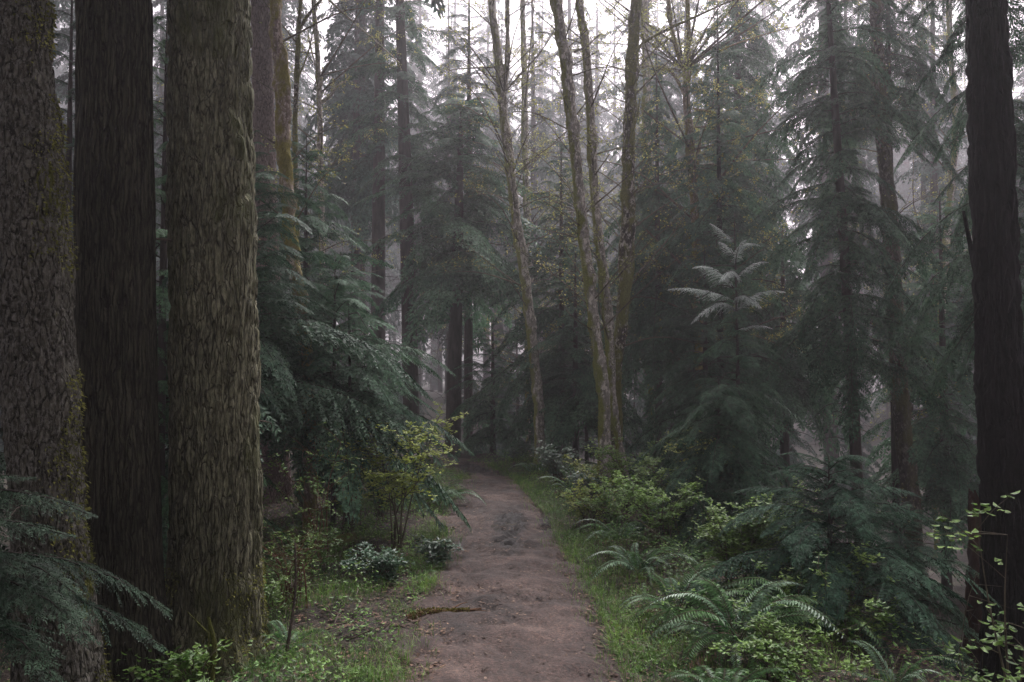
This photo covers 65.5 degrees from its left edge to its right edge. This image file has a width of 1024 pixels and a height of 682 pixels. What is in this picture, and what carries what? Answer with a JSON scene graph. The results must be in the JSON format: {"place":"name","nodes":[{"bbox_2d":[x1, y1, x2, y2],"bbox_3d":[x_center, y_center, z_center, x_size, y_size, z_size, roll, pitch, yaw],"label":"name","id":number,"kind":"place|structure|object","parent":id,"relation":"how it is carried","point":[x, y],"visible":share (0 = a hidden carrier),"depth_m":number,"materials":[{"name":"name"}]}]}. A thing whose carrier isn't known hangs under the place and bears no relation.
{"place":"outdoors","nodes":[
{"label":"outdoors","id":0,"kind":"place"},
{"bbox_2d":[0,381,974,681],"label":"ground","id":1,"kind":"structure","parent":0,"point":[378,543],"depth_m":5.80,"materials":[{"name":"green plant"}]},
{"bbox_2d":[0,0,75,515],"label":"hemlock sapling","id":2,"kind":"object","parent":1,"relation":"on","point":[69,145],"visible":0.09,"depth_m":8.57,"materials":[{"name":"green plant"}]},
{"bbox_2d":[0,0,113,681],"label":"conifer tree","id":3,"kind":"object","parent":1,"relation":"on","point":[41,402],"visible":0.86,"depth_m":3.40,"materials":[{"name":"brown plant"}]},
{"bbox_2d":[0,474,172,681],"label":"hemlock sapling","id":4,"kind":"object","parent":1,"relation":"on","point":[7,559],"visible":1,"depth_m":2.65,"materials":[{"name":"green plant"}]},
{"bbox_2d":[49,0,163,310],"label":"background conifer","id":5,"kind":"object","parent":1,"relation":"on","point":[63,18],"visible":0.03,"depth_m":22.90,"materials":[{"name":"green plant"}]},
{"bbox_2d":[73,0,180,681],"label":"conifer tree","id":6,"kind":"object","parent":1,"relation":"on","point":[114,231],"visible":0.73,"depth_m":3.97,"materials":[{"name":"brown plant"}]},
{"bbox_2d":[6,7,294,609],"bbox_3d":[-2.792,-0.022,6.230,2.129,5.569,2.011,0,-2,0],"label":"hemlock sapling","id":7,"kind":"object","parent":1,"relation":"on","point":[162,328],"visible":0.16,"depth_m":6.18,"materials":[{"name":"green plant"}]},
{"bbox_2d":[153,0,168,324],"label":"background conifer","id":8,"kind":"object","parent":1,"relation":"on","point":[159,92],"visible":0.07,"depth_m":37.32,"materials":[{"name":"green plant"}]},
{"bbox_2d":[153,0,169,273],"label":"background conifer","id":9,"kind":"object","parent":1,"relation":"on","point":[158,172],"visible":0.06,"depth_m":23.45,"materials":[{"name":"green plant"}]},
{"bbox_2d":[126,639,231,681],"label":"deciduous shrub","id":10,"kind":"object","parent":1,"relation":"on","point":[182,663],"visible":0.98,"depth_m":3.63,"materials":[{"name":"green plant"}]},
{"bbox_2d":[88,0,279,681],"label":"conifer tree","id":11,"kind":"object","parent":1,"relation":"on","point":[214,568],"visible":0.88,"depth_m":4.22,"materials":[{"name":"brown plant"}]},
{"bbox_2d":[4,130,472,567],"bbox_3d":[-2.267,0.051,7.317,3.618,3.945,3.603,-1,-2,34],"label":"hemlock sapling","id":12,"kind":"object","parent":1,"relation":"on","point":[277,400],"visible":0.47,"depth_m":7.05,"materials":[{"name":"green plant"}]},
{"bbox_2d":[156,0,406,530],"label":"alder tree","id":13,"kind":"object","parent":1,"relation":"on","point":[281,84],"visible":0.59,"depth_m":8.02,"materials":[{"name":"brown plant"}]},
{"bbox_2d":[250,0,330,277],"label":"background conifer","id":14,"kind":"object","parent":1,"relation":"on","point":[292,22],"visible":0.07,"depth_m":32.20,"materials":[{"name":"green plant"}]},
{"bbox_2d":[262,515,331,612],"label":"deciduous shrub","id":15,"kind":"object","parent":1,"relation":"on","point":[290,565],"visible":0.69,"depth_m":5.26,"materials":[{"name":"green plant"}]},
{"bbox_2d":[158,0,437,449],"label":"alder tree","id":16,"kind":"object","parent":1,"relation":"on","point":[320,91],"visible":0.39,"depth_m":13.63,"materials":[{"name":"brown plant"}]},
{"bbox_2d":[261,620,335,668],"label":"sword fern","id":17,"kind":"object","parent":1,"relation":"on","point":[280,633],"visible":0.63,"depth_m":4.46,"materials":[{"name":"green plant"}]},
{"bbox_2d":[262,524,342,580],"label":"deciduous shrub","id":18,"kind":"object","parent":1,"relation":"on","point":[314,538],"visible":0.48,"depth_m":5.83,"materials":[{"name":"green plant"}]},
{"bbox_2d":[268,422,364,563],"bbox_3d":[-1.558,1.184,6.240,0.801,1.103,0.962,0,-2,0],"label":"salmonberry bush","id":19,"kind":"object","parent":1,"relation":"on","point":[316,493],"visible":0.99,"depth_m":6.06,"materials":[{"name":"green plant"}]},
{"bbox_2d":[251,0,403,501],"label":"alder tree","id":20,"kind":"object","parent":1,"relation":"on","point":[297,61],"visible":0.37,"depth_m":10.60,"materials":[{"name":"brown plant"}]},
{"bbox_2d":[256,133,440,510],"bbox_3d":[-2.402,-0.193,9.599,3.170,4.624,2.736,1,-2,-25],"label":"hemlock sapling","id":21,"kind":"object","parent":1,"relation":"on","point":[310,220],"visible":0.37,"depth_m":9.47,"materials":[{"name":"green plant"}]},
{"bbox_2d":[251,0,445,505],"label":"conifer tree","id":22,"kind":"object","parent":1,"relation":"on","point":[263,112],"visible":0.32,"depth_m":10.99,"materials":[{"name":"brown plant"}]},
{"bbox_2d":[259,249,445,526],"bbox_3d":[-1.795,0.513,7.808,2.297,2.864,2.881,0,-2,0],"label":"hemlock sapling","id":23,"kind":"object","parent":1,"relation":"on","point":[379,386],"visible":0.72,"depth_m":7.54,"materials":[{"name":"green plant"}]},
{"bbox_2d":[311,0,398,390],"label":"hemlock tree","id":24,"kind":"object","parent":1,"relation":"on","point":[356,54],"visible":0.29,"depth_m":22.15,"materials":[{"name":"green plant"}]},
{"bbox_2d":[325,17,401,364],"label":"background conifer","id":25,"kind":"object","parent":1,"relation":"on","point":[387,284],"visible":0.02,"depth_m":40.67,"materials":[{"name":"green plant"}]},
{"bbox_2d":[299,0,430,396],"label":"background conifer","id":26,"kind":"object","parent":1,"relation":"on","point":[338,25],"visible":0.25,"depth_m":23.05,"materials":[{"name":"green plant"}]},
{"bbox_2d":[300,0,432,451],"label":"hemlock tree","id":27,"kind":"object","parent":1,"relation":"on","point":[377,155],"visible":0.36,"depth_m":18.13,"materials":[{"name":"green plant"}]},
{"bbox_2d":[340,541,414,586],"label":"salal bush","id":28,"kind":"object","parent":1,"relation":"on","point":[384,564],"visible":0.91,"depth_m":5.81,"materials":[{"name":"green plant"}]},
{"bbox_2d":[294,301,474,525],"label":"hemlock sapling","id":29,"kind":"object","parent":1,"relation":"on","point":[388,349],"visible":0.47,"depth_m":7.70,"materials":[{"name":"green plant"}]},
{"bbox_2d":[323,419,459,552],"bbox_3d":[-1.034,1.259,6.958,1.200,1.191,0.915,0,-2,0],"label":"salmonberry bush","id":30,"kind":"object","parent":1,"relation":"on","point":[397,479],"visible":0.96,"depth_m":6.86,"materials":[{"name":"green plant"}]},
{"bbox_2d":[334,0,458,453],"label":"hemlock tree","id":31,"kind":"object","parent":1,"relation":"on","point":[399,9],"visible":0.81,"depth_m":16.54,"materials":[{"name":"green plant"}]},
{"bbox_2d":[371,0,455,404],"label":"background conifer","id":32,"kind":"object","parent":1,"relation":"on","point":[419,77],"visible":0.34,"depth_m":51.78,"materials":[{"name":"green plant"}]},
{"bbox_2d":[410,534,462,569],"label":"salal bush","id":33,"kind":"object","parent":1,"relation":"on","point":[434,548],"visible":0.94,"depth_m":6.33,"materials":[{"name":"green plant"}]},
{"bbox_2d":[341,89,571,453],"bbox_3d":[-1.184,-1.323,15.630,4.476,7.230,4.702,-2,-2,38],"label":"hemlock tree","id":34,"kind":"object","parent":1,"relation":"on","point":[446,288],"visible":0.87,"depth_m":15.38,"materials":[{"name":"green plant"}]},
{"bbox_2d":[414,0,500,424],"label":"background conifer","id":35,"kind":"object","parent":1,"relation":"on","point":[445,332],"visible":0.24,"depth_m":31.14,"materials":[{"name":"green plant"}]},
{"bbox_2d":[436,0,522,361],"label":"background conifer","id":36,"kind":"object","parent":1,"relation":"on","point":[496,96],"visible":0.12,"depth_m":48.57,"materials":[{"name":"green plant"}]},
{"bbox_2d":[413,0,546,452],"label":"hemlock tree","id":37,"kind":"object","parent":1,"relation":"on","point":[468,341],"visible":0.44,"depth_m":17.53,"materials":[{"name":"green plant"}]},
{"bbox_2d":[451,0,522,394],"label":"background conifer","id":38,"kind":"object","parent":1,"relation":"on","point":[482,31],"visible":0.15,"depth_m":70.36,"materials":[{"name":"green plant"}]},
{"bbox_2d":[0,459,987,681],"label":"leaf litter","id":39,"kind":"object","parent":1,"relation":"on","point":[621,583],"visible":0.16,"depth_m":4.93,"materials":[{"name":"brown plant"}]},
{"bbox_2d":[444,321,547,457],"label":"hemlock sapling","id":40,"kind":"object","parent":1,"relation":"on","point":[477,438],"visible":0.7,"depth_m":14.93,"materials":[{"name":"green plant"}]},
{"bbox_2d":[0,447,991,681],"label":"ground cover","id":41,"kind":"object","parent":1,"relation":"on","point":[317,675],"visible":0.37,"depth_m":5.21,"materials":[{"name":"green plant"}]},
{"bbox_2d":[464,11,530,384],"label":"background conifer","id":42,"kind":"object","parent":1,"relation":"on","point":[499,326],"visible":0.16,"depth_m":41.18,"materials":[{"name":"green plant"}]},
{"bbox_2d":[0,423,1011,673],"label":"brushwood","id":43,"kind":"object","parent":1,"relation":"on","point":[594,509],"visible":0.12,"depth_m":6.27,"materials":[{"name":"brown wood"}]},
{"bbox_2d":[473,302,550,456],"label":"background conifer","id":44,"kind":"object","parent":1,"relation":"on","point":[522,347],"visible":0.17,"depth_m":24.79,"materials":[{"name":"green plant"}]},
{"bbox_2d":[390,0,636,464],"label":"alder tree","id":45,"kind":"object","parent":1,"relation":"on","point":[502,73],"visible":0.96,"depth_m":12.59,"materials":[{"name":"brown plant"}]},
{"bbox_2d":[391,0,669,455],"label":"alder tree","id":46,"kind":"object","parent":1,"relation":"on","point":[526,212],"visible":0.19,"depth_m":17.08,"materials":[{"name":"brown plant"}]},
{"bbox_2d":[490,0,582,428],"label":"background conifer","id":47,"kind":"object","parent":1,"relation":"on","point":[542,128],"visible":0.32,"depth_m":31.51,"materials":[{"name":"green plant"}]},
{"bbox_2d":[529,440,579,482],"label":"salal bush","id":48,"kind":"object","parent":1,"relation":"on","point":[548,458],"visible":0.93,"depth_m":10.50,"materials":[{"name":"green plant"}]},
{"bbox_2d":[465,137,675,469],"bbox_3d":[0.724,-0.573,14.666,3.437,6.322,3.946,1,-2,-37],"label":"hemlock tree","id":49,"kind":"object","parent":1,"relation":"on","point":[548,317],"visible":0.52,"depth_m":14.35,"materials":[{"name":"green plant"}]},
{"bbox_2d":[537,0,617,454],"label":"background conifer","id":50,"kind":"object","parent":1,"relation":"on","point":[577,84],"visible":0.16,"depth_m":39.87,"materials":[{"name":"green plant"}]},
{"bbox_2d":[501,246,655,471],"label":"hemlock tree","id":51,"kind":"object","parent":1,"relation":"on","point":[560,425],"visible":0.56,"depth_m":12.74,"materials":[{"name":"green plant"}]},
{"bbox_2d":[556,478,616,529],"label":"deciduous shrub","id":52,"kind":"object","parent":1,"relation":"on","point":[580,495],"visible":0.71,"depth_m":8.00,"materials":[{"name":"green plant"}]},
{"bbox_2d":[494,0,692,487],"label":"alder tree","id":53,"kind":"object","parent":1,"relation":"on","point":[606,308],"visible":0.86,"depth_m":9.90,"materials":[{"name":"brown plant"}]},
{"bbox_2d":[577,0,621,319],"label":"background conifer","id":54,"kind":"object","parent":1,"relation":"on","point":[607,190],"visible":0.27,"depth_m":52.70,"materials":[{"name":"green plant"}]},
{"bbox_2d":[581,8,620,324],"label":"background conifer","id":55,"kind":"object","parent":1,"relation":"on","point":[602,121],"visible":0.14,"depth_m":67.99,"materials":[{"name":"green plant"}]},
{"bbox_2d":[473,0,731,499],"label":"alder tree","id":56,"kind":"object","parent":1,"relation":"on","point":[599,362],"visible":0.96,"depth_m":9.51,"materials":[{"name":"brown plant"}]},
{"bbox_2d":[565,476,647,530],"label":"deciduous shrub","id":57,"kind":"object","parent":1,"relation":"on","point":[600,501],"visible":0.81,"depth_m":7.50,"materials":[{"name":"green plant"}]},
{"bbox_2d":[570,515,650,546],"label":"sword fern","id":58,"kind":"object","parent":1,"relation":"on","point":[605,527],"visible":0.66,"depth_m":7.10,"materials":[{"name":"green plant"}]},
{"bbox_2d":[584,437,678,514],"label":"deciduous shrub","id":59,"kind":"object","parent":1,"relation":"on","point":[617,464],"visible":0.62,"depth_m":8.54,"materials":[{"name":"green plant"}]},
{"bbox_2d":[584,542,698,583],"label":"sword fern","id":60,"kind":"object","parent":1,"relation":"on","point":[624,560],"visible":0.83,"depth_m":6.12,"materials":[{"name":"green plant"}]},
{"bbox_2d":[581,0,704,492],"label":"background conifer","id":61,"kind":"object","parent":1,"relation":"on","point":[618,123],"visible":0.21,"depth_m":30.01,"materials":[{"name":"green plant"}]},
{"bbox_2d":[533,0,763,491],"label":"alder tree","id":62,"kind":"object","parent":1,"relation":"on","point":[628,224],"visible":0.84,"depth_m":10.10,"materials":[{"name":"brown plant"}]},
{"bbox_2d":[563,46,735,495],"bbox_3d":[2.311,-0.973,12.898,2.886,7.608,2.881,-1,-2,25],"label":"hemlock tree","id":63,"kind":"object","parent":1,"relation":"on","point":[636,353],"visible":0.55,"depth_m":12.51,"materials":[{"name":"green plant"}]},
{"bbox_2d":[491,0,815,490],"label":"alder tree","id":64,"kind":"object","parent":1,"relation":"on","point":[645,88],"visible":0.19,"depth_m":15.12,"materials":[{"name":"green plant"}]},
{"bbox_2d":[606,470,706,547],"bbox_3d":[1.260,1.464,6.926,0.874,0.723,1.006,0,-2,0],"label":"deciduous shrub","id":65,"kind":"object","parent":1,"relation":"on","point":[642,498],"visible":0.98,"depth_m":6.90,"materials":[{"name":"green plant"}]},
{"bbox_2d":[639,0,716,299],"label":"background conifer","id":66,"kind":"object","parent":1,"relation":"on","point":[692,5],"visible":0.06,"depth_m":31.32,"materials":[{"name":"green plant"}]},
{"bbox_2d":[618,560,740,641],"bbox_3d":[1.075,1.685,4.946,0.849,0.536,0.789,2,-2,-38],"label":"sword fern","id":67,"kind":"object","parent":1,"relation":"on","point":[667,581],"visible":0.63,"depth_m":4.98,"materials":[{"name":"green plant"}]},
{"bbox_2d":[501,0,902,465],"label":"alder tree","id":68,"kind":"object","parent":1,"relation":"on","point":[690,55],"visible":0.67,"depth_m":11.94,"materials":[{"name":"green plant"}]},
{"bbox_2d":[641,0,793,464],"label":"hemlock tree","id":69,"kind":"object","parent":1,"relation":"on","point":[698,226],"visible":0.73,"depth_m":11.54,"materials":[{"name":"green plant"}]},
{"bbox_2d":[625,246,815,503],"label":"hemlock tree","id":70,"kind":"object","parent":1,"relation":"on","point":[682,364],"visible":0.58,"depth_m":10.45,"materials":[{"name":"green plant"}]},
{"bbox_2d":[662,665,808,681],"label":"sword fern","id":71,"kind":"object","parent":1,"relation":"on","point":[716,678],"visible":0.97,"depth_m":3.76,"materials":[{"name":"green plant"}]},
{"bbox_2d":[629,378,849,589],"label":"hemlock sapling","id":72,"kind":"object","parent":1,"relation":"on","point":[714,466],"visible":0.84,"depth_m":7.29,"materials":[{"name":"green plant"}]},
{"bbox_2d":[678,481,803,591],"bbox_3d":[1.621,1.389,5.555,0.835,0.764,0.866,0,-2,0],"label":"deciduous shrub","id":73,"kind":"object","parent":1,"relation":"on","point":[703,534],"visible":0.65,"depth_m":5.52,"materials":[{"name":"green plant"}]},
{"bbox_2d":[640,0,848,481],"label":"hemlock tree","id":74,"kind":"object","parent":1,"relation":"on","point":[743,63],"visible":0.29,"depth_m":15.68,"materials":[{"name":"green plant"}]},
{"bbox_2d":[646,577,845,681],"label":"sword fern","id":75,"kind":"object","parent":1,"relation":"on","point":[757,606],"visible":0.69,"depth_m":4.29,"materials":[{"name":"green plant"}]},
{"bbox_2d":[667,221,826,535],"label":"hemlock sapling","id":76,"kind":"object","parent":1,"relation":"on","point":[720,345],"visible":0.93,"depth_m":8.51,"materials":[{"name":"green plant"}]},
{"bbox_2d":[704,484,819,597],"bbox_3d":[1.773,1.497,5.546,0.822,0.923,0.810,0,-2,0],"label":"deciduous shrub","id":77,"kind":"object","parent":1,"relation":"on","point":[736,548],"visible":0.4,"depth_m":5.45,"materials":[{"name":"green plant"}]},
{"bbox_2d":[730,0,809,429],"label":"background conifer","id":78,"kind":"object","parent":1,"relation":"on","point":[772,40],"visible":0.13,"depth_m":64.86,"materials":[{"name":"green plant"}]},
{"bbox_2d":[708,594,873,681],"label":"deciduous shrub","id":79,"kind":"object","parent":1,"relation":"on","point":[778,650],"visible":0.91,"depth_m":3.83,"materials":[{"name":"green plant"}]},
{"bbox_2d":[710,224,873,526],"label":"hemlock tree","id":80,"kind":"object","parent":1,"relation":"on","point":[791,398],"visible":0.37,"depth_m":14.25,"materials":[{"name":"green plant"}]},
{"bbox_2d":[761,373,834,525],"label":"background conifer","id":81,"kind":"object","parent":1,"relation":"on","point":[793,459],"visible":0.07,"depth_m":24.44,"materials":[{"name":"green plant"}]},
{"bbox_2d":[704,563,893,668],"bbox_3d":[1.709,1.622,4.615,0.991,0.538,0.925,-2,-3,43],"label":"sword fern","id":82,"kind":"object","parent":1,"relation":"on","point":[781,591],"visible":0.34,"depth_m":4.58,"materials":[{"name":"green plant"}]},
{"bbox_2d":[751,541,907,653],"bbox_3d":[1.806,1.565,4.624,0.860,0.794,0.903,-1,-2,32],"label":"deciduous shrub","id":83,"kind":"object","parent":1,"relation":"on","point":[786,590],"visible":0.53,"depth_m":4.61,"materials":[{"name":"green plant"}]},
{"bbox_2d":[758,0,914,505],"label":"background conifer","id":84,"kind":"object","parent":1,"relation":"on","point":[811,18],"visible":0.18,"depth_m":28.80,"materials":[{"name":"green plant"}]},
{"bbox_2d":[685,449,1001,681],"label":"hemlock sapling","id":85,"kind":"object","parent":1,"relation":"on","point":[852,514],"visible":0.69,"depth_m":4.90,"materials":[{"name":"green plant"}]},
{"bbox_2d":[807,378,885,499],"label":"background conifer","id":86,"kind":"object","parent":1,"relation":"on","point":[866,445],"visible":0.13,"depth_m":30.64,"materials":[{"name":"green plant"}]},
{"bbox_2d":[787,0,908,452],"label":"background conifer","id":87,"kind":"object","parent":1,"relation":"on","point":[871,186],"visible":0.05,"depth_m":36.98,"materials":[{"name":"green plant"}]},
{"bbox_2d":[732,0,976,594],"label":"hemlock tree","id":88,"kind":"object","parent":1,"relation":"on","point":[843,204],"visible":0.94,"depth_m":9.51,"materials":[{"name":"green plant"}]},
{"bbox_2d":[788,0,966,599],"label":"alder tree","id":89,"kind":"object","parent":1,"relation":"on","point":[902,410],"visible":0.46,"depth_m":10.74,"materials":[{"name":"brown plant"}]},
{"bbox_2d":[806,0,967,582],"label":"hemlock tree","id":90,"kind":"object","parent":1,"relation":"on","point":[887,16],"visible":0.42,"depth_m":11.32,"materials":[{"name":"green plant"}]},
{"bbox_2d":[865,3,938,418],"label":"background conifer","id":91,"kind":"object","parent":1,"relation":"on","point":[903,188],"visible":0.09,"depth_m":66.15,"materials":[{"name":"green plant"}]},
{"bbox_2d":[841,640,968,681],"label":"sword fern","id":92,"kind":"object","parent":1,"relation":"on","point":[909,674],"visible":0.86,"depth_m":3.97,"materials":[{"name":"green plant"}]},
{"bbox_2d":[833,187,979,596],"bbox_3d":[6.274,0.943,11.443,3.372,6.329,3.139,-1,-2,17],"label":"hemlock tree","id":93,"kind":"object","parent":1,"relation":"on","point":[952,483],"visible":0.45,"depth_m":11.09,"materials":[{"name":"green plant"}]},
{"bbox_2d":[845,0,973,426],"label":"background conifer","id":94,"kind":"object","parent":1,"relation":"on","point":[932,173],"visible":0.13,"depth_m":23.40,"materials":[{"name":"green plant"}]},
{"bbox_2d":[847,498,981,678],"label":"hemlock sapling","id":95,"kind":"object","parent":1,"relation":"on","point":[896,537],"visible":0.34,"depth_m":5.58,"materials":[{"name":"green plant"}]},
{"bbox_2d":[863,1,973,493],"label":"background conifer","id":96,"kind":"object","parent":1,"relation":"on","point":[923,185],"visible":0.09,"depth_m":31.18,"materials":[{"name":"green plant"}]},
{"bbox_2d":[829,0,1023,557],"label":"alder tree","id":97,"kind":"object","parent":1,"relation":"on","point":[950,194],"visible":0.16,"depth_m":16.08,"materials":[{"name":"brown plant"}]},
{"bbox_2d":[874,0,1023,539],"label":"hemlock tree","id":98,"kind":"object","parent":1,"relation":"on","point":[951,46],"visible":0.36,"depth_m":7.17,"materials":[{"name":"green plant"}]},
{"bbox_2d":[959,489,981,671],"bbox_3d":[3.705,1.956,6.236,0.477,1.587,0.466,-1,-2,24],"label":"tree stump","id":99,"kind":"object","parent":1,"relation":"on","point":[973,560],"visible":0.22,"depth_m":6.20,"materials":[{"name":"red wood"}]},
{"bbox_2d":[926,490,1023,681],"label":"deciduous shrub","id":100,"kind":"object","parent":1,"relation":"on","point":[1000,639],"visible":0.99,"depth_m":3.38,"materials":[{"name":"green plant"}]},
{"bbox_2d":[962,0,1023,681],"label":"conifer tree","id":101,"kind":"object","parent":1,"relation":"on","point":[998,374],"visible":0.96,"depth_m":4.92,"materials":[{"name":"brown plant"}]},
{"bbox_2d":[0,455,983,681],"bbox_3d":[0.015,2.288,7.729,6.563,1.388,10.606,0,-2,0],"label":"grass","id":102,"kind":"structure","parent":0,"point":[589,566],"depth_m":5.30,"materials":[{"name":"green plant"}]},
{"bbox_2d":[382,453,649,681],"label":"path","id":103,"kind":"structure","parent":0,"point":[522,633],"depth_m":5.29,"materials":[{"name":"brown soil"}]},
{"bbox_2d":[53,0,1023,391],"label":"sky","id":104,"kind":"structure","parent":0,"point":[514,4],"materials":[{"name":"white"}]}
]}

